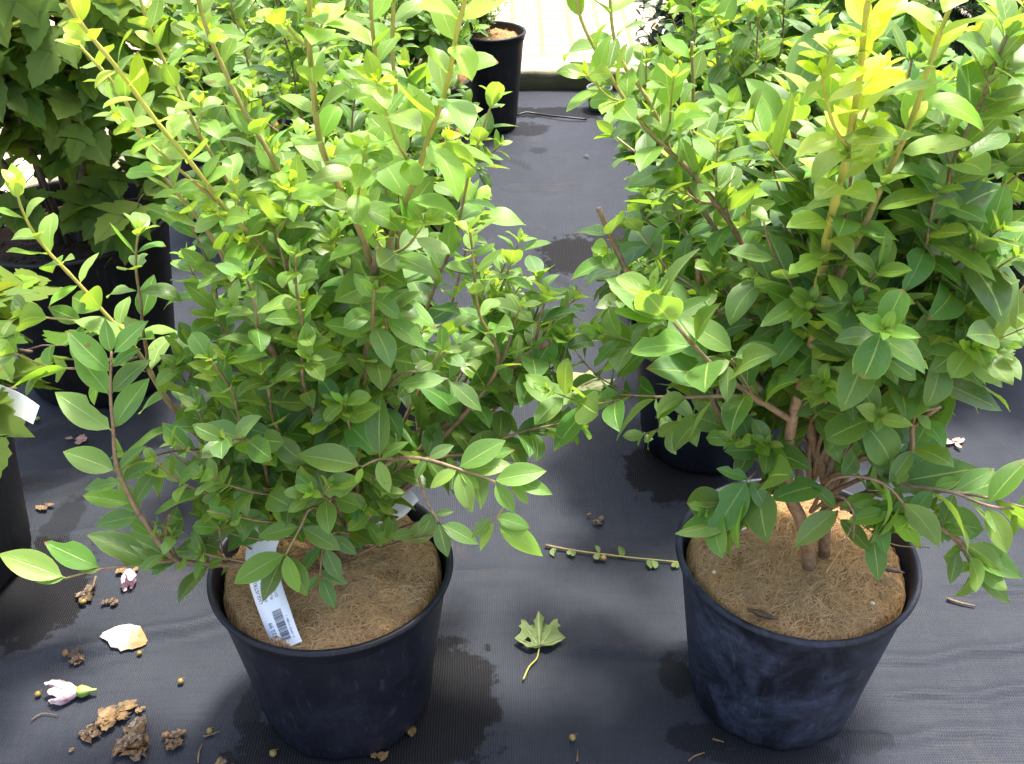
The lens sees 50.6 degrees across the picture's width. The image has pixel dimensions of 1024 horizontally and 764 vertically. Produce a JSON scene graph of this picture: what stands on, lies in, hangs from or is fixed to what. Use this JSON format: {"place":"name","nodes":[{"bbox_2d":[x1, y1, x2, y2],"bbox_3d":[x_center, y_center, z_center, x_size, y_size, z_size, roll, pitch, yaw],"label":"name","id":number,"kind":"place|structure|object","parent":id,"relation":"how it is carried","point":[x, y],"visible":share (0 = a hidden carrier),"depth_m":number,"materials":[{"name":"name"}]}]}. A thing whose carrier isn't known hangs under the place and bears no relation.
{"place":"outdoors","nodes":[
{"label":"outdoors","id":0,"kind":"place"},
{"bbox_2d":[0,0,971,191],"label":"brick path","id":1,"kind":"structure","parent":0,"point":[553,27],"depth_m":3.73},
{"bbox_2d":[0,90,1023,763],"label":"weed fabric ground","id":2,"kind":"structure","parent":0,"point":[606,680],"depth_m":1.54,"materials":[{"name":"grey fabric"}]},
{"bbox_2d":[34,690,41,696],"bbox_3d":[-0.628,0.413,1.436,0.011,0.008,0.008,0,35,0],"label":"seed pod","id":3,"kind":"object","parent":2,"relation":"on","point":[37,694],"visible":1,"depth_m":1.43,"materials":[{"name":"yellow plant"}]},
{"bbox_2d":[35,503,53,509],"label":"wilted flower","id":4,"kind":"object","parent":2,"relation":"on","point":[41,507],"visible":1,"depth_m":1.74,"materials":[{"name":"beige plant"}]},
{"bbox_2d":[31,713,57,720],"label":"dead twig","id":5,"kind":"object","parent":2,"relation":"on","point":[42,713],"visible":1,"depth_m":1.41,"materials":[{"name":"wood"}]},
{"bbox_2d":[0,266,113,590],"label":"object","id":6,"kind":"object","parent":2,"relation":"on","point":[29,286],"visible":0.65,"depth_m":1.33,"materials":[{"name":"plant"}]},
{"bbox_2d":[44,680,96,704],"bbox_3d":[-0.585,0.408,1.430,0.066,0.026,0.035,0,35,0],"label":"fallen flower","id":7,"kind":"object","parent":2,"relation":"on","point":[63,692],"visible":1,"depth_m":1.43,"materials":[{"name":"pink plant"}]},
{"bbox_2d":[62,648,84,664],"bbox_3d":[-0.601,0.376,1.484,0.033,0.014,0.020,0,35,0],"label":"clump","id":8,"kind":"object","parent":2,"relation":"on","point":[76,655],"visible":1,"depth_m":1.49,"materials":[{"name":"brown soil"}]},
{"bbox_2d":[65,434,86,443],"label":"wilted flower","id":9,"kind":"object","parent":2,"relation":"on","point":[81,438],"visible":1,"depth_m":1.89,"materials":[{"name":"pink plant"}]},
{"bbox_2d":[74,584,95,604],"bbox_3d":[-0.625,0.309,1.580,0.030,0.008,0.039,0,35,0],"label":"clump","id":10,"kind":"object","parent":2,"relation":"on","point":[86,593],"visible":1,"depth_m":1.58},
{"bbox_2d":[47,156,125,181],"bbox_3d":[-1.028,-0.528,2.768,0.124,0.071,1.541,16,38,21],"label":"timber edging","id":11,"kind":"object","parent":2,"relation":"on","point":[116,165],"visible":0.02,"depth_m":2.74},
{"bbox_2d":[76,721,100,742],"bbox_3d":[-0.538,0.447,1.385,0.030,0.007,0.030,24,42,31],"label":"wilted flower","id":12,"kind":"object","parent":2,"relation":"on","point":[90,732],"visible":1,"depth_m":1.38,"materials":[{"name":"brown plant"}]},
{"bbox_2d":[92,576,96,587],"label":"dead twig","id":13,"kind":"object","parent":2,"relation":"on","point":[94,580],"visible":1,"depth_m":1.59,"materials":[{"name":"brown wood"}]},
{"bbox_2d":[0,0,208,407],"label":"potted rose of sharon","id":14,"kind":"object","parent":2,"relation":"on","point":[51,103],"visible":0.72,"depth_m":1.75,"materials":[{"name":"plant"}]},
{"bbox_2d":[101,597,117,605],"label":"wilted flower","id":15,"kind":"object","parent":2,"relation":"on","point":[111,600],"visible":1,"depth_m":1.57,"materials":[{"name":"brown plant"}]},
{"bbox_2d":[96,699,136,730],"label":"soil clumps","id":16,"kind":"object","parent":2,"relation":"on","point":[108,717],"visible":1,"depth_m":1.41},
{"bbox_2d":[100,624,146,650],"bbox_3d":[-0.543,0.351,1.510,0.067,0.028,0.044,0,35,0],"label":"petal","id":17,"kind":"object","parent":2,"relation":"on","point":[125,637],"visible":1,"depth_m":1.50,"materials":[{"name":"white plant"}]},
{"bbox_2d":[115,567,137,573],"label":"wilted flower","id":18,"kind":"object","parent":2,"relation":"on","point":[119,570],"visible":0.94,"depth_m":1.62,"materials":[{"name":"beige plant"}]},
{"bbox_2d":[121,568,136,590],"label":"fallen flower","id":19,"kind":"object","parent":2,"relation":"on","point":[128,576],"visible":1,"depth_m":1.60,"materials":[{"name":"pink plant"}]},
{"bbox_2d":[111,715,149,761],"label":"soil clumps","id":20,"kind":"object","parent":2,"relation":"on","point":[132,741],"visible":1,"depth_m":1.37,"materials":[{"name":"brown soil"}]},
{"bbox_2d":[135,705,145,713],"bbox_3d":[-0.486,0.428,1.416,0.014,0.003,0.012,0,35,0],"label":"leaf scrap","id":21,"kind":"object","parent":2,"relation":"on","point":[137,709],"visible":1,"depth_m":1.42,"materials":[{"name":"brown plant"}]},
{"bbox_2d":[161,728,186,750],"bbox_3d":[-0.427,0.452,1.376,0.033,0.008,0.031,-17,38,-22],"label":"wilted flower","id":22,"kind":"object","parent":2,"relation":"on","point":[173,740],"visible":1,"depth_m":1.38,"materials":[{"name":"brown plant"}]},
{"bbox_2d":[177,677,184,683],"bbox_3d":[-0.444,0.401,1.453,0.011,0.009,0.008,0,35,0],"label":"seed pod","id":23,"kind":"object","parent":2,"relation":"on","point":[180,681],"visible":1,"depth_m":1.45,"materials":[{"name":"yellow plant"}]},
{"bbox_2d":[197,744,202,762],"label":"dead twig","id":24,"kind":"object","parent":2,"relation":"on","point":[199,753],"visible":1,"depth_m":1.36,"materials":[{"name":"wood"}]},
{"bbox_2d":[125,0,285,234],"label":"potted privet","id":25,"kind":"object","parent":2,"relation":"on","point":[246,26],"visible":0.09,"depth_m":2.30,"materials":[{"name":"green plant"}]},
{"bbox_2d":[206,727,213,733],"bbox_3d":[-0.387,0.447,1.387,0.011,0.009,0.008,0,35,0],"label":"seed pod","id":26,"kind":"object","parent":2,"relation":"on","point":[209,730],"visible":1,"depth_m":1.39,"materials":[{"name":"plant"}]},
{"bbox_2d":[215,756,226,763],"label":"leaf scrap","id":27,"kind":"object","parent":2,"relation":"on","point":[220,760],"visible":1,"depth_m":1.35,"materials":[{"name":"brown plant"}]},
{"bbox_2d":[269,749,276,756],"bbox_3d":[-0.299,0.466,1.359,0.011,0.010,0.010,11,36,15],"label":"seed pod","id":28,"kind":"object","parent":2,"relation":"on","point":[272,752],"visible":1,"depth_m":1.36,"materials":[{"name":"yellow plant"}]},
{"bbox_2d":[256,0,291,129],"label":"potted privet","id":29,"kind":"object","parent":2,"relation":"on","point":[281,4],"visible":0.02,"depth_m":2.64,"materials":[{"name":"green plant"}]},
{"bbox_2d":[0,0,594,759],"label":"potted privet","id":30,"kind":"object","parent":2,"relation":"on","point":[330,566],"visible":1,"depth_m":1.10,"materials":[{"name":"green plant"}]},
{"bbox_2d":[167,0,512,430],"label":"potted privet","id":31,"kind":"object","parent":2,"relation":"on","point":[289,57],"visible":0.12,"depth_m":1.53,"materials":[{"name":"green plant"}]},
{"bbox_2d":[234,0,450,254],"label":"potted privet","id":32,"kind":"object","parent":2,"relation":"on","point":[355,46],"visible":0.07,"depth_m":1.89,"materials":[{"name":"green plant"}]},
{"bbox_2d":[370,751,388,761],"bbox_3d":[-0.167,0.469,1.354,0.023,0.004,0.018,0,35,0],"label":"leaf scrap","id":33,"kind":"object","parent":2,"relation":"on","point":[381,756],"visible":1,"depth_m":1.35,"materials":[{"name":"brown plant"}]},
{"bbox_2d":[406,726,415,736],"bbox_3d":[-0.131,0.448,1.385,0.019,0.005,0.020,-9,36,-12],"label":"leaf scrap","id":34,"kind":"object","parent":2,"relation":"on","point":[411,731],"visible":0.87,"depth_m":1.39,"materials":[{"name":"brown plant"}]},
{"bbox_2d":[346,0,490,232],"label":"potted privet","id":35,"kind":"object","parent":2,"relation":"on","point":[423,34],"visible":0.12,"depth_m":2.23,"materials":[{"name":"plant"}]},
{"bbox_2d":[407,0,476,99],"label":"potted privet","id":36,"kind":"object","parent":2,"relation":"on","point":[465,80],"visible":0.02,"depth_m":2.68,"materials":[{"name":"plant"}]},
{"bbox_2d":[455,0,525,133],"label":"potted privet","id":37,"kind":"object","parent":2,"relation":"on","point":[502,44],"visible":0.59,"depth_m":2.94,"materials":[{"name":"plastic"}]},
{"bbox_2d":[515,611,565,679],"bbox_3d":[0.026,0.360,1.507,0.069,0.012,0.112,26,42,32],"label":"maple leaf","id":38,"kind":"object","parent":2,"relation":"on","point":[539,632],"visible":1,"depth_m":1.52,"materials":[{"name":"green plant"}]},
{"bbox_2d":[517,111,586,119],"bbox_3d":[0.114,-0.770,3.132,0.207,0.011,0.028,6,35,8],"label":"drip hose","id":39,"kind":"object","parent":2,"relation":"on","point":[558,116],"visible":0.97,"depth_m":3.12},
{"bbox_2d":[569,733,577,740],"bbox_3d":[0.077,0.451,1.374,0.011,0.010,0.009,11,36,15],"label":"seed pod","id":40,"kind":"object","parent":2,"relation":"on","point":[572,737],"visible":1,"depth_m":1.37,"materials":[{"name":"yellow plant"}]},
{"bbox_2d":[573,370,614,394],"bbox_3d":[0.146,0.006,2.004,0.093,0.020,0.099,0,35,0],"label":"maple leaf","id":41,"kind":"object","parent":2,"relation":"on","point":[596,383],"visible":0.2,"depth_m":2.01,"materials":[{"name":"yellow plant"}]},
{"bbox_2d":[587,513,603,524],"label":"wilted flower","id":42,"kind":"object","parent":2,"relation":"on","point":[599,520],"visible":1,"depth_m":1.71,"materials":[{"name":"brown plant"}]},
{"bbox_2d":[585,83,612,111],"bbox_3d":[0.256,-0.836,3.182,0.081,0.068,0.081,0,35,0],"label":"nursery pot","id":43,"kind":"object","parent":2,"relation":"on","point":[588,86],"visible":0.29,"depth_m":3.18,"materials":[{"name":"plastic"}]},
{"bbox_2d":[600,554,607,560],"bbox_3d":[0.140,0.268,1.649,0.012,0.010,0.010,11,36,15],"label":"seed pod","id":44,"kind":"object","parent":2,"relation":"on","point":[603,557],"visible":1,"depth_m":1.65,"materials":[{"name":"brown plant"}]},
{"bbox_2d":[545,544,678,567],"bbox_3d":[0.158,0.263,1.653,0.218,0.011,0.035,6,35,9],"label":"fallen twig","id":45,"kind":"object","parent":2,"relation":"on","point":[650,564],"visible":0.98,"depth_m":1.66,"materials":[{"name":"green plant"}]},
{"bbox_2d":[634,0,697,65],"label":"potted dark shrub","id":46,"kind":"object","parent":2,"relation":"on","point":[651,38],"visible":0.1,"depth_m":2.96,"materials":[{"name":"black plant"}]},
{"bbox_2d":[688,752,704,761],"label":"dead twig","id":47,"kind":"object","parent":2,"relation":"on","point":[692,757],"visible":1,"depth_m":1.35,"materials":[{"name":"brown wood"}]},
{"bbox_2d":[585,0,870,473],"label":"potted privet","id":48,"kind":"object","parent":2,"relation":"on","point":[720,88],"visible":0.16,"depth_m":1.53,"materials":[{"name":"green plant"}]},
{"bbox_2d":[519,55,944,90],"bbox_3d":[0.640,-0.958,3.375,2.520,0.083,0.150,0,35,0],"label":"timber edging","id":49,"kind":"object","parent":2,"relation":"on","point":[539,72],"visible":0.09,"depth_m":3.32,"materials":[{"name":"beige wood"}]},
{"bbox_2d":[660,0,833,84],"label":"potted privet","id":50,"kind":"object","parent":2,"relation":"on","point":[700,21],"visible":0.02,"depth_m":1.95,"materials":[{"name":"green plant"}]},
{"bbox_2d":[523,0,1023,750],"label":"potted privet","id":51,"kind":"object","parent":2,"relation":"on","point":[875,294],"visible":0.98,"depth_m":1.09,"materials":[{"name":"plant"}]},
{"bbox_2d":[747,608,777,619],"bbox_3d":[0.284,0.264,1.230,0.036,0.007,0.010,13,37,18],"label":"bark chip","id":52,"kind":"object","parent":51,"relation":"on","point":[761,613],"visible":1,"depth_m":1.23,"materials":[{"name":"brown wood"}]},
{"bbox_2d":[885,565,904,572],"bbox_3d":[0.445,0.221,1.276,0.034,0.006,0.010,0,35,0],"label":"bark chip","id":53,"kind":"object","parent":51,"relation":"on","point":[891,569],"visible":0.62,"depth_m":1.27,"materials":[{"name":"wood"}]},
{"bbox_2d":[759,0,991,182],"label":"potted privet","id":54,"kind":"object","parent":2,"relation":"on","point":[910,29],"visible":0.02,"depth_m":1.65,"materials":[{"name":"green plant"}]},
{"bbox_2d":[946,437,964,447],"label":"wilted flower","id":55,"kind":"object","parent":2,"relation":"on","point":[957,440],"visible":0.94,"depth_m":1.88,"materials":[{"name":"white plant"}]},
{"bbox_2d":[947,597,974,606],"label":"dead twig","id":56,"kind":"object","parent":2,"relation":"on","point":[954,601],"visible":1,"depth_m":1.57,"materials":[{"name":"beige wood"}]},
{"bbox_2d":[888,0,1023,292],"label":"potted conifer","id":57,"kind":"object","parent":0,"point":[973,8],"visible":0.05,"depth_m":1.88,"materials":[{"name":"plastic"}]}
]}

